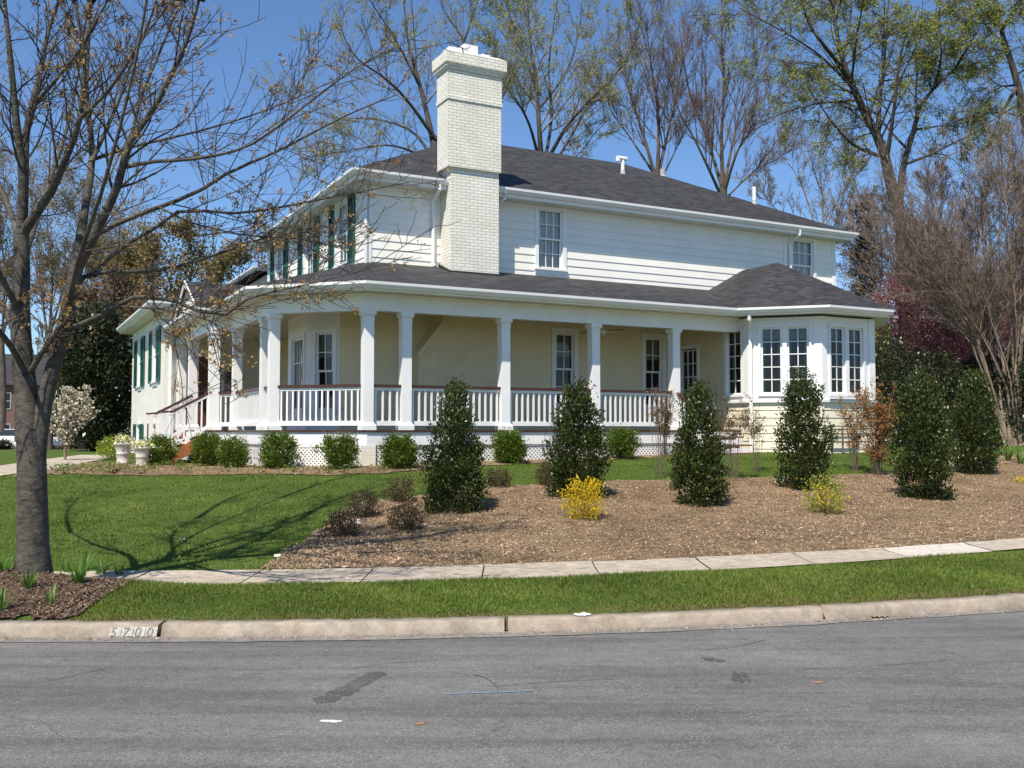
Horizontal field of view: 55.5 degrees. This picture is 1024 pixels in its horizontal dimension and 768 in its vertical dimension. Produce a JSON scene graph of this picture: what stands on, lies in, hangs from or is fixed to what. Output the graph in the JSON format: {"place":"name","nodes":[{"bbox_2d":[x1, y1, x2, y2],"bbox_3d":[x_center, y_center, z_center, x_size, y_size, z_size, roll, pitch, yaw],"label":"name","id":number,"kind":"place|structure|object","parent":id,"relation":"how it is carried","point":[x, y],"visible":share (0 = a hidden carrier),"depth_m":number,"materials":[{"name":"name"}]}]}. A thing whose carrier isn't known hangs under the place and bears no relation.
{"place":"outdoors","nodes":[
{"label":"outdoors","id":0,"kind":"place"},
{"bbox_2d":[0,455,112,475],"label":"garden path","id":1,"kind":"structure","parent":0,"point":[7,469],"depth_m":24.18,"materials":[{"name":"concrete"}]},
{"bbox_2d":[54,570,148,578],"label":"pavement","id":2,"kind":"structure","parent":0,"point":[126,574],"depth_m":10.51,"materials":[{"name":"concrete"}]},
{"bbox_2d":[134,569,260,583],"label":"pavement","id":3,"kind":"structure","parent":0,"point":[209,576],"depth_m":10.35,"materials":[{"name":"concrete"}]},
{"bbox_2d":[243,568,371,584],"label":"pavement","id":4,"kind":"structure","parent":0,"point":[319,575],"depth_m":10.30,"materials":[{"name":"concrete"}]},
{"bbox_2d":[361,565,482,582],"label":"pavement","id":5,"kind":"structure","parent":0,"point":[410,573],"depth_m":10.38,"materials":[{"name":"concrete"}]},
{"bbox_2d":[0,611,1023,767],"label":"road","id":6,"kind":"structure","parent":0,"point":[670,699],"depth_m":6.02,"materials":[{"name":"grey asphalt"}]},
{"bbox_2d":[313,671,387,702],"bbox_3d":[-1.049,1.990,6.408,0.185,0.022,0.908,-1,-3,17],"label":"tar patch","id":7,"kind":"object","parent":6,"relation":"on","point":[348,688],"visible":1,"depth_m":6.34,"materials":[{"name":"grey asphalt"}]},
{"bbox_2d":[0,593,1023,636],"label":"kerb","id":8,"kind":"structure","parent":6,"relation":"on","point":[252,628],"depth_m":8.46,"materials":[{"name":"concrete"}]},
{"bbox_2d":[108,627,157,636],"bbox_3d":[-3.195,2.090,8.204,0.409,0.081,0.020,0,-3,0],"label":"kerb number","id":9,"kind":"object","parent":8,"relation":"attached to","point":[137,632],"visible":1,"depth_m":8.20,"materials":[{"name":"white paint"}]},
{"bbox_2d":[0,607,1023,641],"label":"road gutter","id":10,"kind":"object","parent":6,"relation":"on","point":[287,638],"visible":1,"depth_m":8.26,"materials":[{"name":"concrete"}]},
{"bbox_2d":[1,608,1017,642],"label":"gutter grit","id":11,"kind":"object","parent":10,"relation":"on","point":[551,632],"visible":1,"depth_m":8.40,"materials":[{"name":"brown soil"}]},
{"bbox_2d":[0,431,1023,630],"bbox_3d":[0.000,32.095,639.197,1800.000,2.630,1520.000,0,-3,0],"label":"ground","id":12,"kind":"structure","parent":0,"point":[7,457],"depth_m":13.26,"materials":[{"name":"green plant"}]},
{"bbox_2d":[0,143,66,431],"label":"distant tree","id":13,"kind":"object","parent":12,"relation":"on","point":[3,401],"visible":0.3,"depth_m":66.21,"materials":[{"name":"brown plant"}]},
{"bbox_2d":[0,133,131,449],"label":"distant tree","id":14,"kind":"object","parent":12,"relation":"on","point":[63,193],"visible":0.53,"depth_m":60.23,"materials":[{"name":"brown plant"}]},
{"bbox_2d":[5,354,127,449],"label":"brick house","id":15,"kind":"structure","parent":12,"relation":"on","point":[39,370],"depth_m":84.26,"materials":[{"name":"red brick"}]},
{"bbox_2d":[0,568,136,620],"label":"tree mulch","id":16,"kind":"object","parent":12,"relation":"on","point":[15,587],"visible":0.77,"depth_m":8.90,"materials":[{"name":"brown wood"}]},
{"bbox_2d":[62,552,102,582],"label":"strap leaf plant","id":17,"kind":"object","parent":16,"relation":"on","point":[78,576],"visible":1,"depth_m":9.16,"materials":[{"name":"green plant"}]},
{"bbox_2d":[0,0,469,573],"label":"street tree","id":18,"kind":"object","parent":16,"relation":"on","point":[32,410],"visible":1,"depth_m":9.43,"materials":[{"name":"grey plant"}]},
{"bbox_2d":[50,384,101,459],"bbox_3d":[-11.646,1.073,25.455,1.570,2.162,0.959,0,-3,0],"label":"flowering tree","id":19,"kind":"object","parent":12,"relation":"on","point":[66,410],"visible":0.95,"depth_m":25.41,"materials":[{"name":"beige plant"}]},
{"bbox_2d":[45,299,132,450],"bbox_3d":[-15.824,-0.296,37.115,3.886,6.003,3.962,-3,-4,43],"label":"evergreen tree","id":20,"kind":"object","parent":12,"relation":"on","point":[82,360],"visible":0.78,"depth_m":36.36,"materials":[{"name":"green plant"}]},
{"bbox_2d":[54,384,130,449],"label":"distant hedge","id":21,"kind":"object","parent":12,"relation":"on","point":[73,446],"visible":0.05,"depth_m":75.91,"materials":[{"name":"green plant"}]},
{"bbox_2d":[33,136,162,448],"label":"distant tree","id":22,"kind":"object","parent":12,"relation":"on","point":[115,233],"visible":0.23,"depth_m":68.33,"materials":[{"name":"brown plant"}]},
{"bbox_2d":[91,432,135,458],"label":"shrub","id":23,"kind":"object","parent":12,"relation":"on","point":[112,451],"visible":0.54,"depth_m":27.24,"materials":[{"name":"green plant"}]},
{"bbox_2d":[62,257,167,438],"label":"brown tree","id":24,"kind":"object","parent":12,"relation":"on","point":[90,293],"visible":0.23,"depth_m":48.05,"materials":[{"name":"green plant"}]},
{"bbox_2d":[97,211,257,310],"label":"ochre tree","id":25,"kind":"object","parent":12,"relation":"on","point":[221,263],"visible":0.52,"depth_m":55.88,"materials":[{"name":"brown plant"}]},
{"bbox_2d":[13,453,692,476],"bbox_3d":[-2.265,1.692,21.098,17.349,0.338,6.649,0,-3,-5],"label":"house bed","id":26,"kind":"object","parent":12,"relation":"on","point":[243,471],"visible":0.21,"depth_m":18.69,"materials":[{"name":"brown wood"}]},
{"bbox_2d":[102,433,137,463],"bbox_3d":[-9.233,1.530,23.024,0.795,0.723,0.644,0,-3,0],"label":"flower urn","id":27,"kind":"object","parent":26,"relation":"on","point":[122,447],"visible":0.95,"depth_m":22.90,"materials":[{"name":"stone"}]},
{"bbox_2d":[129,438,157,465],"bbox_3d":[-8.161,1.508,21.507,0.562,0.622,0.690,0,-3,0],"label":"flower urn","id":28,"kind":"object","parent":26,"relation":"on","point":[141,448],"visible":0.96,"depth_m":21.43,"materials":[{"name":"stone"}]},
{"bbox_2d":[129,432,183,464],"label":"round shrub","id":29,"kind":"object","parent":26,"relation":"on","point":[158,453],"visible":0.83,"depth_m":21.88,"materials":[{"name":"green plant"}]},
{"bbox_2d":[186,429,224,465],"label":"round shrub","id":30,"kind":"object","parent":26,"relation":"on","point":[204,453],"visible":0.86,"depth_m":21.04,"materials":[{"name":"green plant"}]},
{"bbox_2d":[214,432,254,467],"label":"round shrub","id":31,"kind":"object","parent":26,"relation":"on","point":[229,453],"visible":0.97,"depth_m":19.64,"materials":[{"name":"green plant"}]},
{"bbox_2d":[47,456,491,473],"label":"seedlings","id":32,"kind":"object","parent":26,"relation":"on","point":[96,467],"visible":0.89,"depth_m":18.77,"materials":[{"name":"green plant"}]},
{"bbox_2d":[254,427,304,468],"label":"round shrub","id":33,"kind":"object","parent":26,"relation":"on","point":[273,453],"visible":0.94,"depth_m":18.95,"materials":[{"name":"green plant"}]},
{"bbox_2d":[309,430,361,468],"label":"round shrub","id":34,"kind":"object","parent":26,"relation":"on","point":[344,453],"visible":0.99,"depth_m":18.54,"materials":[{"name":"green plant"}]},
{"bbox_2d":[16,453,688,475],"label":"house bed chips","id":35,"kind":"object","parent":26,"relation":"on","point":[260,466],"visible":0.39,"depth_m":18.92,"materials":[{"name":"brown wood"}]},
{"bbox_2d":[377,429,421,468],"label":"round shrub","id":36,"kind":"object","parent":26,"relation":"on","point":[404,446],"visible":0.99,"depth_m":18.70,"materials":[{"name":"green plant"}]},
{"bbox_2d":[490,427,529,463],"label":"round shrub","id":37,"kind":"object","parent":26,"relation":"on","point":[510,447],"visible":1,"depth_m":19.83,"materials":[{"name":"green plant"}]},
{"bbox_2d":[599,423,642,458],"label":"round shrub","id":38,"kind":"object","parent":26,"relation":"on","point":[619,438],"visible":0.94,"depth_m":21.10,"materials":[{"name":"green plant"}]},
{"bbox_2d":[649,389,677,456],"bbox_3d":[3.390,0.883,21.855,0.638,1.536,0.715,0,-3,0],"label":"nandina","id":39,"kind":"object","parent":26,"relation":"on","point":[666,426],"visible":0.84,"depth_m":21.78,"materials":[{"name":"brown plant"}]},
{"bbox_2d":[246,0,558,187],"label":"budding tree","id":40,"kind":"object","parent":12,"relation":"on","point":[427,124],"visible":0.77,"depth_m":46.01,"materials":[{"name":"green plant"}]},
{"bbox_2d":[116,44,893,465],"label":"house","id":41,"kind":"structure","parent":12,"relation":"on","point":[516,280],"depth_m":23.15,"materials":[{"name":"beige paint"}]},
{"bbox_2d":[150,324,157,386],"bbox_3d":[-10.615,-0.836,29.011,0.170,1.795,0.990,1,-3,-28],"label":"window","id":42,"kind":"structure","parent":41,"relation":"in","point":[153,382],"depth_m":29.37,"materials":[{"name":"white paint"}]},
{"bbox_2d":[186,351,224,429],"bbox_3d":[-8.821,0.198,27.842,1.130,2.240,0.120,1,-3,-28],"label":"front door","id":43,"kind":"structure","parent":41,"relation":"in","point":[202,370],"depth_m":27.84,"materials":[{"name":"white paint"}]},
{"bbox_2d":[274,243,282,279],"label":"window","id":44,"kind":"structure","parent":41,"relation":"in","point":[278,258],"depth_m":29.07,"materials":[{"name":"white paint"}]},
{"bbox_2d":[302,220,312,274],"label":"window","id":45,"kind":"structure","parent":41,"relation":"in","point":[307,264],"depth_m":26.32,"materials":[{"name":"grey glass"}]},
{"bbox_2d":[289,333,332,416],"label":"window","id":46,"kind":"structure","parent":41,"relation":"in","point":[297,348],"depth_m":22.28,"materials":[{"name":"white paint"}]},
{"bbox_2d":[311,328,339,415],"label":"door","id":47,"kind":"structure","parent":41,"relation":"in","point":[324,341],"depth_m":21.61,"materials":[{"name":"white paint"}]},
{"bbox_2d":[333,197,348,267],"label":"window","id":48,"kind":"structure","parent":41,"relation":"in","point":[343,255],"depth_m":23.79,"materials":[{"name":"white paint"}]},
{"bbox_2d":[534,205,567,275],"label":"window","id":49,"kind":"structure","parent":41,"relation":"in","point":[550,226],"depth_m":24.21,"materials":[{"name":"white paint"}]},
{"bbox_2d":[551,328,578,410],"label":"window","id":50,"kind":"structure","parent":41,"relation":"in","point":[564,341],"depth_m":24.28,"materials":[{"name":"white paint"}]},
{"bbox_2d":[641,333,666,411],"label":"window","id":51,"kind":"structure","parent":41,"relation":"in","point":[653,349],"depth_m":25.53,"materials":[{"name":"white paint"}]},
{"bbox_2d":[680,344,699,425],"bbox_3d":[4.772,0.057,25.501,0.342,2.300,0.800,1,-3,-28],"label":"glazed door","id":52,"kind":"structure","parent":41,"relation":"in","point":[693,369],"depth_m":25.66,"materials":[{"name":"white paint"}]},
{"bbox_2d":[723,327,777,400],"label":"window","id":53,"kind":"structure","parent":41,"relation":"in","point":[733,342],"depth_m":23.97,"materials":[{"name":"white paint"}]},
{"bbox_2d":[748,325,792,408],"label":"window","id":54,"kind":"structure","parent":41,"relation":"in","point":[765,332],"depth_m":23.37,"materials":[{"name":"white paint"}]},
{"bbox_2d":[770,236,816,317],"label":"window","id":55,"kind":"structure","parent":41,"relation":"in","point":[803,250],"depth_m":28.17,"materials":[{"name":"white paint"}]},
{"bbox_2d":[784,324,822,409],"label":"window","id":56,"kind":"structure","parent":41,"relation":"in","point":[791,331],"depth_m":23.21,"materials":[{"name":"white paint"}]},
{"bbox_2d":[792,324,849,399],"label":"window","id":57,"kind":"structure","parent":41,"relation":"in","point":[838,333],"depth_m":23.34,"materials":[{"name":"white paint"}]},
{"bbox_2d":[831,325,865,399],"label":"window","id":58,"kind":"structure","parent":41,"relation":"in","point":[855,334],"depth_m":23.62,"materials":[{"name":"white paint"}]},
{"bbox_2d":[13,548,1023,619],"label":"verge grass","id":59,"kind":"structure","parent":12,"relation":"on","point":[907,565],"depth_m":9.30,"materials":[{"name":"green plant"}]},
{"bbox_2d":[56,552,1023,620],"bbox_3d":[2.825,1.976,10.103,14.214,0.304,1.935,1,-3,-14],"label":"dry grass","id":60,"kind":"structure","parent":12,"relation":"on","point":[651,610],"depth_m":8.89,"materials":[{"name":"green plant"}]},
{"bbox_2d":[467,0,684,157],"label":"budding tree","id":61,"kind":"object","parent":12,"relation":"on","point":[593,98],"visible":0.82,"depth_m":48.78,"materials":[{"name":"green plant"}]},
{"bbox_2d":[261,452,1023,571],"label":"mulch bed","id":62,"kind":"object","parent":12,"relation":"on","point":[781,501],"visible":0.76,"depth_m":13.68,"materials":[{"name":"brown wood"}]},
{"bbox_2d":[320,506,363,537],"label":"azalea","id":63,"kind":"object","parent":62,"relation":"on","point":[340,530],"visible":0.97,"depth_m":12.48,"materials":[{"name":"brown plant"}]},
{"bbox_2d":[345,487,386,516],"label":"azalea","id":64,"kind":"object","parent":62,"relation":"on","point":[364,512],"visible":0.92,"depth_m":13.84,"materials":[{"name":"brown plant"}]},
{"bbox_2d":[379,476,418,501],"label":"azalea","id":65,"kind":"object","parent":62,"relation":"on","point":[403,495],"visible":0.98,"depth_m":15.02,"materials":[{"name":"brown plant"}]},
{"bbox_2d":[385,499,427,530],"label":"azalea","id":66,"kind":"object","parent":62,"relation":"on","point":[403,516],"visible":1,"depth_m":12.92,"materials":[{"name":"brown plant"}]},
{"bbox_2d":[417,374,490,513],"bbox_3d":[-0.829,0.886,14.411,1.111,2.084,1.182,-1,-3,23],"label":"holly bush","id":67,"kind":"object","parent":62,"relation":"on","point":[466,462],"visible":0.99,"depth_m":14.21,"materials":[{"name":"green plant"}]},
{"bbox_2d":[484,466,514,487],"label":"azalea","id":68,"kind":"object","parent":62,"relation":"on","point":[492,479],"visible":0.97,"depth_m":16.55,"materials":[{"name":"brown plant"}]},
{"bbox_2d":[532,461,553,484],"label":"azalea","id":69,"kind":"object","parent":62,"relation":"on","point":[542,475],"visible":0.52,"depth_m":16.86,"materials":[{"name":"brown plant"}]},
{"bbox_2d":[541,375,618,499],"bbox_3d":[1.100,0.866,15.722,1.276,2.015,1.324,0,-3,0],"label":"holly bush","id":70,"kind":"object","parent":62,"relation":"on","point":[575,405],"visible":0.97,"depth_m":15.57,"materials":[{"name":"green plant"}]},
{"bbox_2d":[555,474,606,520],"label":"yellow bush","id":71,"kind":"object","parent":62,"relation":"on","point":[583,513],"visible":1,"depth_m":13.78,"materials":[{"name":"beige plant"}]},
{"bbox_2d":[665,377,734,507],"bbox_3d":[2.954,0.908,15.270,1.146,2.051,1.197,0,-3,0],"label":"holly bush","id":72,"kind":"object","parent":62,"relation":"on","point":[701,474],"visible":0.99,"depth_m":15.12,"materials":[{"name":"green plant"}]},
{"bbox_2d":[714,392,754,478],"bbox_3d":[4.136,0.975,18.178,0.709,1.636,0.971,2,-3,-32],"label":"nandina","id":73,"kind":"object","parent":62,"relation":"on","point":[728,431],"visible":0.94,"depth_m":18.11,"materials":[{"name":"brown plant"}]},
{"bbox_2d":[769,362,839,490],"bbox_3d":[5.147,0.745,17.069,1.232,2.287,1.374,0,-3,0],"label":"holly bush","id":74,"kind":"object","parent":62,"relation":"on","point":[802,440],"visible":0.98,"depth_m":16.95,"materials":[{"name":"green plant"}]},
{"bbox_2d":[789,469,857,515],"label":"yellow bush","id":75,"kind":"object","parent":62,"relation":"on","point":[825,508],"visible":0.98,"depth_m":14.57,"materials":[{"name":"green plant"}]},
{"bbox_2d":[849,376,901,474],"bbox_3d":[7.150,0.831,19.197,0.948,1.990,0.964,1,-3,-18],"label":"nandina","id":76,"kind":"object","parent":62,"relation":"on","point":[879,424],"visible":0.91,"depth_m":19.07,"materials":[{"name":"brown plant"}]},
{"bbox_2d":[880,362,962,499],"bbox_3d":[6.939,0.789,16.461,1.232,2.362,1.410,0,-3,0],"label":"holly bush","id":77,"kind":"object","parent":62,"relation":"on","point":[914,404],"visible":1,"depth_m":16.29,"materials":[{"name":"green plant"}]},
{"bbox_2d":[940,365,1007,474],"bbox_3d":[9.381,0.734,19.848,1.337,2.275,1.193,0,-3,0],"label":"holly bush","id":78,"kind":"object","parent":62,"relation":"on","point":[972,432],"visible":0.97,"depth_m":19.68,"materials":[{"name":"green plant"}]},
{"bbox_2d":[569,0,721,174],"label":"bare tree","id":79,"kind":"object","parent":12,"relation":"on","point":[659,160],"visible":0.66,"depth_m":52.73,"materials":[{"name":"brown plant"}]},
{"bbox_2d":[638,383,680,477],"bbox_3d":[2.766,0.873,18.118,0.605,1.794,0.597,3,-4,-44],"label":"nandina","id":80,"kind":"object","parent":12,"relation":"on","point":[661,397],"visible":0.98,"depth_m":18.12,"materials":[{"name":"brown plant"}]},
{"bbox_2d":[627,0,819,194],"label":"bare tree","id":81,"kind":"object","parent":12,"relation":"on","point":[723,177],"visible":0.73,"depth_m":52.64,"materials":[{"name":"brown plant"}]},
{"bbox_2d":[741,406,766,472],"bbox_3d":[4.817,1.104,19.235,0.490,1.326,0.835,-2,-3,35],"label":"nandina","id":82,"kind":"object","parent":12,"relation":"on","point":[756,429],"visible":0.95,"depth_m":19.17,"materials":[{"name":"brown plant"}]},
{"bbox_2d":[730,104,876,230],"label":"bare tree","id":83,"kind":"object","parent":12,"relation":"on","point":[799,179],"visible":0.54,"depth_m":50.42,"materials":[{"name":"beige plant"}]},
{"bbox_2d":[831,391,870,470],"bbox_3d":[6.897,0.929,19.817,0.824,1.720,0.532,-2,-3,31],"label":"nandina","id":84,"kind":"object","parent":12,"relation":"on","point":[855,442],"visible":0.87,"depth_m":19.78,"materials":[{"name":"brown plant"}]},
{"bbox_2d":[689,0,1023,443],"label":"leaning tree","id":85,"kind":"object","parent":12,"relation":"on","point":[930,26],"visible":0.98,"depth_m":36.36,"materials":[{"name":"green plant"}]},
{"bbox_2d":[841,192,892,430],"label":"cedar tree","id":86,"kind":"object","parent":12,"relation":"on","point":[858,249],"visible":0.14,"depth_m":40.10,"materials":[{"name":"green plant"}]},
{"bbox_2d":[875,317,899,434],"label":"yellow green shrub","id":87,"kind":"object","parent":12,"relation":"on","point":[887,328],"visible":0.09,"depth_m":32.87,"materials":[{"name":"green plant"}]},
{"bbox_2d":[875,333,925,446],"bbox_3d":[11.385,0.218,29.556,2.220,3.562,2.209,-2,-3,37],"label":"evergreen shrub","id":88,"kind":"object","parent":12,"relation":"on","point":[899,367],"visible":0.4,"depth_m":29.18,"materials":[{"name":"green plant"}]},
{"bbox_2d":[812,66,1023,445],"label":"multi stem tree","id":89,"kind":"object","parent":12,"relation":"on","point":[983,284],"visible":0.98,"depth_m":30.86,"materials":[{"name":"beige plant"}]},
{"bbox_2d":[836,133,1023,438],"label":"bare tree","id":90,"kind":"object","parent":12,"relation":"on","point":[975,232],"visible":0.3,"depth_m":43.23,"materials":[{"name":"brown plant"}]},
{"bbox_2d":[888,345,972,445],"bbox_3d":[13.575,0.406,31.026,2.844,3.305,2.794,0,-3,0],"label":"evergreen shrub","id":91,"kind":"object","parent":12,"relation":"on","point":[948,374],"visible":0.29,"depth_m":30.66,"materials":[{"name":"green plant"}]},
{"bbox_2d":[866,252,1014,443],"bbox_3d":[14.837,-1.170,35.119,6.619,6.865,6.932,-3,-4,43],"label":"purple tree","id":92,"kind":"object","parent":12,"relation":"on","point":[963,351],"visible":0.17,"depth_m":33.84,"materials":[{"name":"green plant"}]},
{"bbox_2d":[929,260,1023,440],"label":"purple tree","id":93,"kind":"object","parent":12,"relation":"on","point":[1008,334],"visible":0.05,"depth_m":36.42,"materials":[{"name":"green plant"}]},
{"bbox_2d":[934,0,1023,163],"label":"leaning tree","id":94,"kind":"object","parent":12,"relation":"on","point":[1017,90],"visible":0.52,"depth_m":38.66,"materials":[{"name":"green plant"}]},
{"bbox_2d":[939,348,1023,443],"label":"evergreen shrub","id":95,"kind":"object","parent":12,"relation":"on","point":[972,359],"visible":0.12,"depth_m":31.37,"materials":[{"name":"green plant"}]},
{"bbox_2d":[988,343,1023,439],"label":"evergreen shrub","id":96,"kind":"object","parent":12,"relation":"on","point":[1021,365],"visible":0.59,"depth_m":30.75,"materials":[{"name":"green plant"}]},
{"bbox_2d":[0,0,1023,417],"label":"sky","id":97,"kind":"structure","parent":0,"point":[268,37],"materials":[{"name":"blue"}]},
{"bbox_2d":[483,561,597,579],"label":"pavement","id":98,"kind":"structure","parent":0,"point":[542,569],"depth_m":10.52,"materials":[{"name":"concrete"}]},
{"bbox_2d":[593,557,708,574],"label":"pavement","id":99,"kind":"structure","parent":0,"point":[657,565],"depth_m":10.79,"materials":[{"name":"concrete"}]},
{"bbox_2d":[696,552,811,569],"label":"pavement","id":100,"kind":"structure","parent":0,"point":[754,560],"depth_m":11.02,"materials":[{"name":"concrete"}]},
{"bbox_2d":[793,548,907,563],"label":"pavement","id":101,"kind":"structure","parent":0,"point":[838,556],"depth_m":11.42,"materials":[{"name":"concrete"}]},
{"bbox_2d":[882,542,990,556],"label":"pavement","id":102,"kind":"structure","parent":0,"point":[915,550],"depth_m":11.89,"materials":[{"name":"beige concrete"}]},
{"bbox_2d":[965,538,1023,550],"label":"pavement","id":103,"kind":"structure","parent":0,"point":[1000,544],"depth_m":12.32,"materials":[{"name":"concrete"}]},
{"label":"driveway","id":104,"kind":"structure","parent":0,"visible":0},
{"bbox_2d":[0,429,61,448],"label":"parked car","id":105,"kind":"object","parent":104,"relation":"on","point":[8,434],"visible":0.12,"depth_m":65.20,"materials":[{"name":"white paint"}]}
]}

